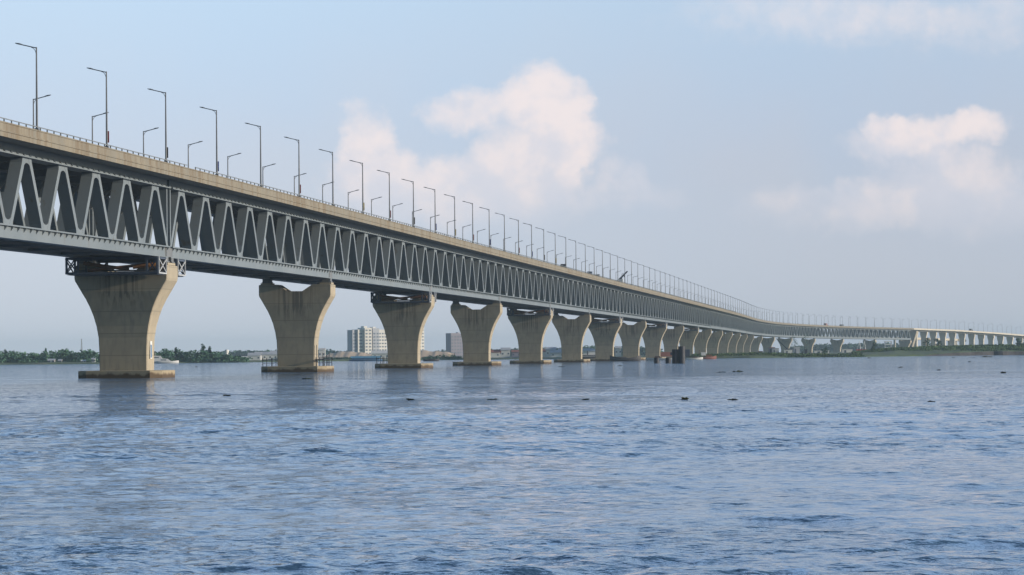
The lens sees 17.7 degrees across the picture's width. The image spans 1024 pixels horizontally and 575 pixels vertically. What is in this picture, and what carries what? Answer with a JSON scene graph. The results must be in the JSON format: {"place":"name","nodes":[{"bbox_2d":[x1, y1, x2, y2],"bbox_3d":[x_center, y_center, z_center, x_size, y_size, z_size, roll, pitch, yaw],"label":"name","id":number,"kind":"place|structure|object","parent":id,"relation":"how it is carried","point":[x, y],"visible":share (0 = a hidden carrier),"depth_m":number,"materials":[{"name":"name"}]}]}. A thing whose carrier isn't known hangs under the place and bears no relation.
{"place":"outdoors","nodes":[
{"label":"outdoors","id":0,"kind":"place"},
{"bbox_2d":[0,355,1023,574],"bbox_3d":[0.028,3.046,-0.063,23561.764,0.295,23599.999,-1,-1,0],"label":"river water","id":1,"kind":"structure","parent":0,"point":[836,466],"depth_m":87.66,"materials":[{"name":"liquid"}]},
{"bbox_2d":[74,247,177,377],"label":"bridge pier","id":2,"kind":"structure","parent":1,"relation":"in","point":[126,310],"depth_m":507.37,"materials":[{"name":"concrete"}]},
{"bbox_2d":[0,117,192,257],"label":"truss span","id":3,"kind":"object","parent":2,"relation":"on","point":[42,168],"visible":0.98,"depth_m":459.56,"materials":[{"name":"metal"}]},
{"bbox_2d":[15,43,38,129],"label":"street lamp","id":4,"kind":"object","parent":3,"relation":"on","point":[36,128],"visible":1,"depth_m":417.35,"materials":[{"name":"metal"}]},
{"bbox_2d":[88,68,108,147],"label":"street lamp","id":5,"kind":"object","parent":3,"relation":"on","point":[107,136],"visible":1,"depth_m":454.59,"materials":[{"name":"metal"}]},
{"bbox_2d":[65,256,185,276],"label":"maintenance platform","id":6,"kind":"structure","parent":3,"relation":"hanging from","point":[152,264],"depth_m":505.13,"materials":[{"name":"metal"}]},
{"bbox_2d":[147,88,167,162],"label":"street lamp","id":7,"kind":"object","parent":3,"relation":"on","point":[166,152],"visible":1,"depth_m":491.84,"materials":[{"name":"metal"}]},
{"bbox_2d":[90,167,348,278],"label":"truss span","id":8,"kind":"object","parent":2,"relation":"on","point":[239,229],"visible":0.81,"depth_m":573.21,"materials":[{"name":"metal"}]},
{"bbox_2d":[201,107,218,175],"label":"street lamp","id":9,"kind":"object","parent":8,"relation":"on","point":[217,165],"visible":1,"depth_m":529.10,"materials":[{"name":"metal"}]},
{"bbox_2d":[246,123,262,186],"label":"street lamp","id":10,"kind":"object","parent":8,"relation":"on","point":[260,156],"visible":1,"depth_m":566.38,"materials":[{"name":"metal"}]},
{"bbox_2d":[285,137,300,196],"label":"street lamp","id":11,"kind":"object","parent":8,"relation":"on","point":[299,188],"visible":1,"depth_m":603.65,"materials":[{"name":"metal"}]},
{"bbox_2d":[319,149,334,205],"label":"street lamp","id":12,"kind":"object","parent":8,"relation":"on","point":[332,179],"visible":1,"depth_m":640.91,"materials":[{"name":"metal"}]},
{"bbox_2d":[154,353,178,363],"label":"motor boat","id":13,"kind":"object","parent":1,"relation":"on","point":[158,359],"visible":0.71,"depth_m":1801.16,"materials":[{"name":"white paint"}]},
{"bbox_2d":[259,271,334,371],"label":"bridge pier","id":14,"kind":"structure","parent":1,"relation":"in","point":[297,317],"depth_m":656.92,"materials":[{"name":"concrete"}]},
{"bbox_2d":[267,208,445,291],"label":"truss span","id":15,"kind":"object","parent":14,"relation":"on","point":[361,247],"visible":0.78,"depth_m":721.51,"materials":[{"name":"metal"}]},
{"bbox_2d":[349,160,364,213],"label":"street lamp","id":16,"kind":"object","parent":15,"relation":"on","point":[363,208],"visible":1,"depth_m":678.18,"materials":[{"name":"metal"}]},
{"bbox_2d":[377,170,390,220],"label":"street lamp","id":17,"kind":"object","parent":15,"relation":"on","point":[389,195],"visible":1,"depth_m":715.44,"materials":[{"name":"metal"}]},
{"bbox_2d":[370,291,435,302],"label":"maintenance platform","id":18,"kind":"structure","parent":15,"relation":"hanging from","point":[422,296],"depth_m":803.50,"materials":[{"name":"metal"}]},
{"bbox_2d":[402,179,414,226],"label":"street lamp","id":19,"kind":"object","parent":15,"relation":"on","point":[413,202],"visible":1,"depth_m":752.72,"materials":[{"name":"metal"}]},
{"bbox_2d":[349,356,382,360],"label":"covered barge","id":20,"kind":"object","parent":1,"relation":"on","point":[357,358],"visible":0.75,"depth_m":2034.14},
{"bbox_2d":[373,285,434,367],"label":"bridge pier","id":21,"kind":"structure","parent":1,"relation":"in","point":[403,324],"depth_m":805.98,"materials":[{"name":"concrete"}]},
{"bbox_2d":[387,234,511,300],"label":"truss span","id":22,"kind":"object","parent":21,"relation":"on","point":[454,264],"visible":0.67,"depth_m":875.49,"materials":[{"name":"metal"}]},
{"bbox_2d":[444,194,455,237],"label":"street lamp","id":23,"kind":"object","parent":22,"relation":"on","point":[454,216],"visible":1,"depth_m":827.28,"materials":[{"name":"metal"}]},
{"bbox_2d":[450,297,502,365],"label":"bridge pier","id":24,"kind":"structure","parent":1,"relation":"in","point":[476,327],"depth_m":955.07,"materials":[{"name":"concrete"}]},
{"bbox_2d":[459,252,560,307],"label":"truss span","id":25,"kind":"object","parent":24,"relation":"on","point":[523,281],"visible":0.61,"depth_m":1023.62,"materials":[{"name":"metal"}]},
{"bbox_2d":[507,307,553,315],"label":"maintenance platform","id":26,"kind":"structure","parent":25,"relation":"hanging from","point":[527,313],"depth_m":1101.39,"materials":[{"name":"metal"}]},
{"bbox_2d":[508,303,552,363],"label":"bridge pier","id":27,"kind":"structure","parent":1,"relation":"in","point":[530,331],"depth_m":1104.11,"materials":[{"name":"concrete"}]},
{"bbox_2d":[516,265,598,312],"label":"truss span","id":28,"kind":"object","parent":27,"relation":"on","point":[568,289],"visible":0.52,"depth_m":1174.89,"materials":[{"name":"metal"}]},
{"bbox_2d":[552,309,590,361],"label":"bridge pier","id":29,"kind":"structure","parent":1,"relation":"in","point":[571,332],"depth_m":1253.16,"materials":[{"name":"concrete"}]},
{"bbox_2d":[559,275,628,316],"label":"truss span","id":30,"kind":"object","parent":29,"relation":"on","point":[604,295],"visible":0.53,"depth_m":1324.89,"materials":[{"name":"metal"}]},
{"bbox_2d":[591,316,622,322],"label":"maintenance platform","id":31,"kind":"structure","parent":30,"relation":"hanging from","point":[605,320],"depth_m":1399.90,"materials":[{"name":"metal"}]},
{"bbox_2d":[582,351,594,358],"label":"river ferry","id":32,"kind":"object","parent":1,"relation":"on","point":[590,355],"visible":0.41,"depth_m":1646.05,"materials":[{"name":"white metal"}]},
{"bbox_2d":[588,313,621,360],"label":"bridge pier","id":33,"kind":"structure","parent":1,"relation":"in","point":[604,335],"depth_m":1401.62,"materials":[{"name":"concrete"}]},
{"bbox_2d":[591,283,652,319],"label":"truss span","id":34,"kind":"object","parent":33,"relation":"on","point":[632,296],"visible":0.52,"depth_m":1475.38,"materials":[{"name":"metal"}]},
{"bbox_2d":[610,355,640,360],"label":"wooden boat","id":35,"kind":"object","parent":1,"relation":"on","point":[636,358],"visible":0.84,"depth_m":1367.69,"materials":[{"name":"brown wood"}]},
{"bbox_2d":[618,320,646,359],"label":"bridge pier","id":36,"kind":"structure","parent":1,"relation":"in","point":[630,336],"depth_m":1551.25,"materials":[{"name":"concrete"}]},
{"bbox_2d":[623,289,672,321],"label":"truss span","id":37,"kind":"object","parent":36,"relation":"on","point":[654,305],"visible":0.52,"depth_m":1621.47,"materials":[{"name":"metal"}]},
{"bbox_2d":[641,320,666,358],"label":"bridge pier","id":38,"kind":"structure","parent":1,"relation":"in","point":[652,338],"depth_m":1700.27,"materials":[{"name":"concrete"}]},
{"bbox_2d":[649,295,688,323],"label":"truss span","id":39,"kind":"object","parent":38,"relation":"on","point":[673,311],"visible":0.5,"depth_m":1775.66,"materials":[{"name":"metal"}]},
{"bbox_2d":[646,322,667,327],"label":"maintenance platform","id":40,"kind":"structure","parent":39,"relation":"hanging from","point":[662,324],"depth_m":1697.03,"materials":[{"name":"metal"}]},
{"bbox_2d":[647,352,671,359],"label":"work barge","id":41,"kind":"object","parent":1,"relation":"on","point":[663,354],"visible":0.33,"depth_m":1494.61,"materials":[{"name":"white paint"}]},
{"bbox_2d":[662,324,683,357],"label":"bridge pier","id":42,"kind":"structure","parent":1,"relation":"in","point":[671,338],"depth_m":1849.26,"materials":[{"name":"concrete"}]},
{"bbox_2d":[667,299,703,326],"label":"truss span","id":43,"kind":"object","parent":42,"relation":"on","point":[689,311],"visible":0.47,"depth_m":1922.85,"materials":[{"name":"metal"}]},
{"bbox_2d":[670,346,689,363],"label":"mooring dolphin","id":44,"kind":"object","parent":1,"relation":"in","point":[680,354],"visible":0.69,"depth_m":973.93,"materials":[{"name":"metal"}]},
{"bbox_2d":[694,350,716,358],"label":"work boat","id":45,"kind":"object","parent":1,"relation":"on","point":[708,356],"visible":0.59,"depth_m":1606.01,"materials":[{"name":"white paint"}]},
{"bbox_2d":[899,338,911,346],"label":"bridge pier","id":46,"kind":"structure","parent":1,"relation":"in","point":[905,343],"depth_m":3904.67,"materials":[{"name":"concrete"}]},
{"bbox_2d":[0,347,1023,364],"bbox_3d":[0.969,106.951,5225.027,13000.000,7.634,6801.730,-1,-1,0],"label":"riverbank ground","id":47,"kind":"structure","parent":0,"point":[932,352],"depth_m":1993.05,"materials":[{"name":"plant"}]},
{"bbox_2d":[0,349,99,362],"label":"wood","id":48,"kind":"object","parent":47,"relation":"on","point":[22,357],"visible":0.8,"depth_m":1910.07,"materials":[{"name":"green plant"}]},
{"bbox_2d":[154,348,252,361],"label":"wood","id":49,"kind":"object","parent":47,"relation":"on","point":[193,356],"visible":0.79,"depth_m":1920.43,"materials":[{"name":"green plant"}]},
{"bbox_2d":[218,349,276,355],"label":"distant wood","id":50,"kind":"object","parent":47,"relation":"on","point":[238,353],"visible":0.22,"depth_m":3892.14,"materials":[{"name":"green plant"}]},
{"bbox_2d":[247,353,261,359],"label":"house","id":51,"kind":"structure","parent":47,"relation":"on","point":[255,356],"depth_m":2325.51,"materials":[{"name":"white paint"}]},
{"bbox_2d":[255,352,276,359],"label":"house","id":52,"kind":"structure","parent":47,"relation":"on","point":[268,355],"depth_m":2335.52,"materials":[{"name":"white paint"}]},
{"bbox_2d":[318,348,325,356],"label":"house","id":53,"kind":"structure","parent":47,"relation":"on","point":[321,352],"depth_m":2327.34,"materials":[{"name":"white paint"}]},
{"bbox_2d":[318,351,371,358],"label":"sand heap","id":54,"kind":"object","parent":47,"relation":"on","point":[348,354],"visible":0.63,"depth_m":2330.24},
{"bbox_2d":[347,326,386,353],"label":"apartment block","id":55,"kind":"structure","parent":47,"relation":"on","point":[364,339],"depth_m":3196.97,"materials":[{"name":"white concrete"}]},
{"bbox_2d":[371,350,387,357],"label":"house","id":56,"kind":"structure","parent":47,"relation":"on","point":[384,354],"depth_m":2255.55,"materials":[{"name":"white paint"}]},
{"bbox_2d":[420,328,423,350],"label":"apartment tower","id":57,"kind":"structure","parent":47,"relation":"on","point":[422,342],"depth_m":3249.42,"materials":[{"name":"white concrete"}]},
{"bbox_2d":[420,350,454,357],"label":"sand heap","id":58,"kind":"object","parent":47,"relation":"on","point":[424,353],"visible":0.49,"depth_m":2330.73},
{"bbox_2d":[420,354,462,358],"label":"bank undergrowth","id":59,"kind":"object","parent":47,"relation":"on","point":[443,356],"visible":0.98,"depth_m":2201.47,"materials":[{"name":"green plant"}]},
{"bbox_2d":[446,332,462,357],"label":"apartment tower","id":60,"kind":"structure","parent":47,"relation":"on","point":[454,343],"depth_m":3299.63,"materials":[{"name":"grey concrete"}]},
{"bbox_2d":[491,350,500,357],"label":"house","id":61,"kind":"structure","parent":47,"relation":"on","point":[495,353],"depth_m":2495.50,"materials":[{"name":"white"}]},
{"bbox_2d":[501,348,510,357],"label":"house","id":62,"kind":"structure","parent":47,"relation":"on","point":[505,352],"depth_m":2495.51,"materials":[{"name":"white paint"}]},
{"bbox_2d":[438,345,662,356],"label":"distant wood","id":63,"kind":"object","parent":47,"relation":"on","point":[641,350],"visible":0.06,"depth_m":3715.31,"materials":[{"name":"green plant"}]},
{"bbox_2d":[545,347,555,356],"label":"house","id":64,"kind":"structure","parent":47,"relation":"on","point":[547,349],"depth_m":2525.50,"materials":[{"name":"white paint"}]},
{"bbox_2d":[550,350,561,356],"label":"house","id":65,"kind":"structure","parent":47,"relation":"on","point":[555,353],"depth_m":2495.48,"materials":[{"name":"white paint"}]},
{"bbox_2d":[615,346,621,356],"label":"house","id":66,"kind":"structure","parent":47,"relation":"on","point":[617,351],"depth_m":2646.50,"materials":[{"name":"white paint"}]},
{"bbox_2d":[679,325,698,353],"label":"bridge pier","id":67,"kind":"structure","parent":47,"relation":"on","point":[687,339],"depth_m":1998.22,"materials":[{"name":"concrete"}]},
{"bbox_2d":[684,303,715,327],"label":"truss span","id":68,"kind":"object","parent":67,"relation":"on","point":[703,316],"visible":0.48,"depth_m":2071.99,"materials":[{"name":"metal"}]},
{"bbox_2d":[694,327,711,353],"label":"bridge pier","id":69,"kind":"structure","parent":47,"relation":"on","point":[701,341],"depth_m":2147.31,"materials":[{"name":"concrete"}]},
{"bbox_2d":[702,330,722,353],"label":"bridge pier","id":70,"kind":"structure","parent":47,"relation":"on","point":[713,342],"depth_m":2295.73,"materials":[{"name":"concrete"}]},
{"bbox_2d":[699,306,726,329],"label":"truss span","id":71,"kind":"object","parent":70,"relation":"on","point":[716,319],"visible":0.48,"depth_m":2222.89,"materials":[{"name":"metal"}]},
{"bbox_2d":[713,331,732,353],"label":"bridge pier","id":72,"kind":"structure","parent":47,"relation":"on","point":[725,339],"depth_m":2445.32,"materials":[{"name":"concrete"}]},
{"bbox_2d":[712,309,736,330],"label":"truss span","id":73,"kind":"object","parent":72,"relation":"on","point":[726,322],"visible":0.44,"depth_m":2370.56,"materials":[{"name":"metal"}]},
{"bbox_2d":[723,332,740,352],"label":"bridge pier","id":74,"kind":"structure","parent":47,"relation":"on","point":[733,342],"depth_m":2594.37,"materials":[{"name":"concrete"}]},
{"bbox_2d":[716,312,743,331],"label":"truss span","id":75,"kind":"object","parent":74,"relation":"on","point":[735,322],"visible":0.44,"depth_m":2517.91,"materials":[{"name":"metal"}]},
{"bbox_2d":[736,333,746,352],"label":"bridge pier","id":76,"kind":"structure","parent":47,"relation":"on","point":[741,343],"depth_m":2743.43,"materials":[{"name":"concrete"}]},
{"bbox_2d":[725,315,750,332],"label":"truss span","id":77,"kind":"object","parent":76,"relation":"on","point":[743,327],"visible":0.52,"depth_m":2658.05,"materials":[{"name":"metal"}]},
{"bbox_2d":[743,333,753,352],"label":"bridge pier","id":78,"kind":"structure","parent":47,"relation":"on","point":[748,343],"depth_m":2892.49,"materials":[{"name":"concrete"}]},
{"bbox_2d":[733,317,757,333],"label":"truss span","id":79,"kind":"object","parent":78,"relation":"on","point":[749,324],"visible":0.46,"depth_m":2814.26,"materials":[{"name":"metal"}]},
{"bbox_2d":[747,335,762,351],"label":"bridge pier","id":80,"kind":"structure","parent":47,"relation":"on","point":[755,344],"depth_m":3041.33,"materials":[{"name":"concrete"}]},
{"bbox_2d":[741,319,765,334],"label":"truss span","id":81,"kind":"object","parent":80,"relation":"on","point":[757,328],"visible":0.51,"depth_m":2972.63,"materials":[{"name":"metal"}]},
{"bbox_2d":[749,320,777,335],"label":"truss span","id":82,"kind":"object","parent":80,"relation":"on","point":[767,328],"visible":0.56,"depth_m":3119.40,"materials":[{"name":"metal"}]},
{"bbox_2d":[761,336,774,352],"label":"bridge pier","id":83,"kind":"structure","parent":47,"relation":"on","point":[766,343],"depth_m":3188.82,"materials":[{"name":"concrete"}]},
{"bbox_2d":[690,352,865,356],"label":"bank bushes","id":84,"kind":"object","parent":47,"relation":"on","point":[848,354],"visible":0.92,"depth_m":1861.19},
{"bbox_2d":[778,336,792,352],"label":"bridge pier","id":85,"kind":"structure","parent":47,"relation":"on","point":[783,344],"depth_m":3336.77,"materials":[{"name":"concrete"}]},
{"bbox_2d":[762,322,794,336],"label":"truss span","id":86,"kind":"object","parent":85,"relation":"on","point":[782,329],"visible":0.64,"depth_m":3266.92,"materials":[{"name":"metal"}]},
{"bbox_2d":[801,336,815,352],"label":"bridge pier","id":87,"kind":"structure","parent":47,"relation":"on","point":[810,342],"depth_m":3481.78,"materials":[{"name":"concrete"}]},
{"bbox_2d":[782,323,817,337],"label":"truss span","id":88,"kind":"object","parent":87,"relation":"on","point":[798,330],"visible":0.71,"depth_m":3410.46,"materials":[{"name":"metal"}]},
{"bbox_2d":[830,339,843,351],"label":"bridge pier","id":89,"kind":"structure","parent":47,"relation":"on","point":[837,345],"depth_m":3625.33,"materials":[{"name":"concrete"}]},
{"bbox_2d":[803,325,845,338],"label":"truss span","id":90,"kind":"object","parent":89,"relation":"on","point":[818,333],"visible":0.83,"depth_m":3560.70,"materials":[{"name":"metal"}]},
{"bbox_2d":[789,342,898,351],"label":"distant wood","id":91,"kind":"object","parent":47,"relation":"on","point":[819,347],"visible":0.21,"depth_m":4301.11,"materials":[{"name":"green plant"}]},
{"bbox_2d":[863,338,876,348],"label":"bridge pier","id":92,"kind":"structure","parent":47,"relation":"on","point":[868,345],"depth_m":3766.23,"materials":[{"name":"concrete"}]},
{"bbox_2d":[832,326,877,338],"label":"truss span","id":93,"kind":"object","parent":92,"relation":"on","point":[851,332],"visible":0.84,"depth_m":3698.68,"materials":[{"name":"metal"}]},
{"bbox_2d":[864,327,913,339],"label":"truss span","id":94,"kind":"object","parent":92,"relation":"on","point":[885,334],"visible":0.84,"depth_m":3839.39,"materials":[{"name":"metal"}]},
{"bbox_2d":[898,331,917,346],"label":"transition pier","id":95,"kind":"structure","parent":47,"relation":"on","point":[913,335],"depth_m":3916.63,"materials":[{"name":"concrete"}]},
{"bbox_2d":[920,332,927,345],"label":"viaduct pier","id":96,"kind":"structure","parent":47,"relation":"on","point":[923,335],"depth_m":3978.36,"materials":[{"name":"concrete"}]},
{"bbox_2d":[893,337,965,346],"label":"rail viaduct","id":97,"kind":"object","parent":47,"relation":"on","point":[947,339],"visible":0.3,"depth_m":4102.15,"materials":[{"name":"concrete"}]},
{"bbox_2d":[929,332,936,345],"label":"viaduct pier","id":98,"kind":"structure","parent":47,"relation":"on","point":[933,335],"depth_m":4012.79,"materials":[{"name":"concrete"}]},
{"bbox_2d":[851,344,1023,352],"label":"bank bushes","id":99,"kind":"object","parent":47,"relation":"on","point":[990,345],"visible":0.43,"depth_m":2087.34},
{"bbox_2d":[861,346,1023,351],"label":"bank bushes","id":100,"kind":"object","parent":47,"relation":"on","point":[969,348],"visible":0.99,"depth_m":2045.15,"materials":[{"name":"plant"}]},
{"bbox_2d":[939,333,946,345],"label":"viaduct pier","id":101,"kind":"structure","parent":47,"relation":"on","point":[942,337],"depth_m":4047.09,"materials":[{"name":"concrete"}]},
{"bbox_2d":[949,333,955,345],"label":"viaduct pier","id":102,"kind":"structure","parent":47,"relation":"on","point":[952,336],"depth_m":4081.19,"materials":[{"name":"concrete"}]},
{"bbox_2d":[958,334,965,344],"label":"viaduct pier","id":103,"kind":"structure","parent":47,"relation":"on","point":[962,339],"depth_m":4115.57,"materials":[{"name":"concrete"}]},
{"bbox_2d":[968,334,975,344],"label":"viaduct pier","id":104,"kind":"structure","parent":47,"relation":"on","point":[971,337],"depth_m":4149.58,"materials":[{"name":"concrete"}]},
{"bbox_2d":[978,335,984,344],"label":"viaduct pier","id":105,"kind":"structure","parent":47,"relation":"on","point":[981,338],"depth_m":4183.33,"materials":[{"name":"concrete"}]},
{"bbox_2d":[987,335,994,344],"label":"viaduct pier","id":106,"kind":"structure","parent":47,"relation":"on","point":[991,339],"depth_m":4217.53,"materials":[{"name":"concrete"}]},
{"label":"viaduct pier","id":107,"kind":"object","parent":47,"relation":"on","visible":0},
{"bbox_2d":[910,328,1023,337],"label":"road viaduct","id":108,"kind":"object","parent":107,"relation":"on","point":[970,332],"visible":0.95,"depth_m":4114.69,"materials":[{"name":"concrete"}]},
{"bbox_2d":[0,0,1023,357],"label":"sky","id":109,"kind":"structure","parent":0,"point":[858,160],"materials":[{"name":"blue"}]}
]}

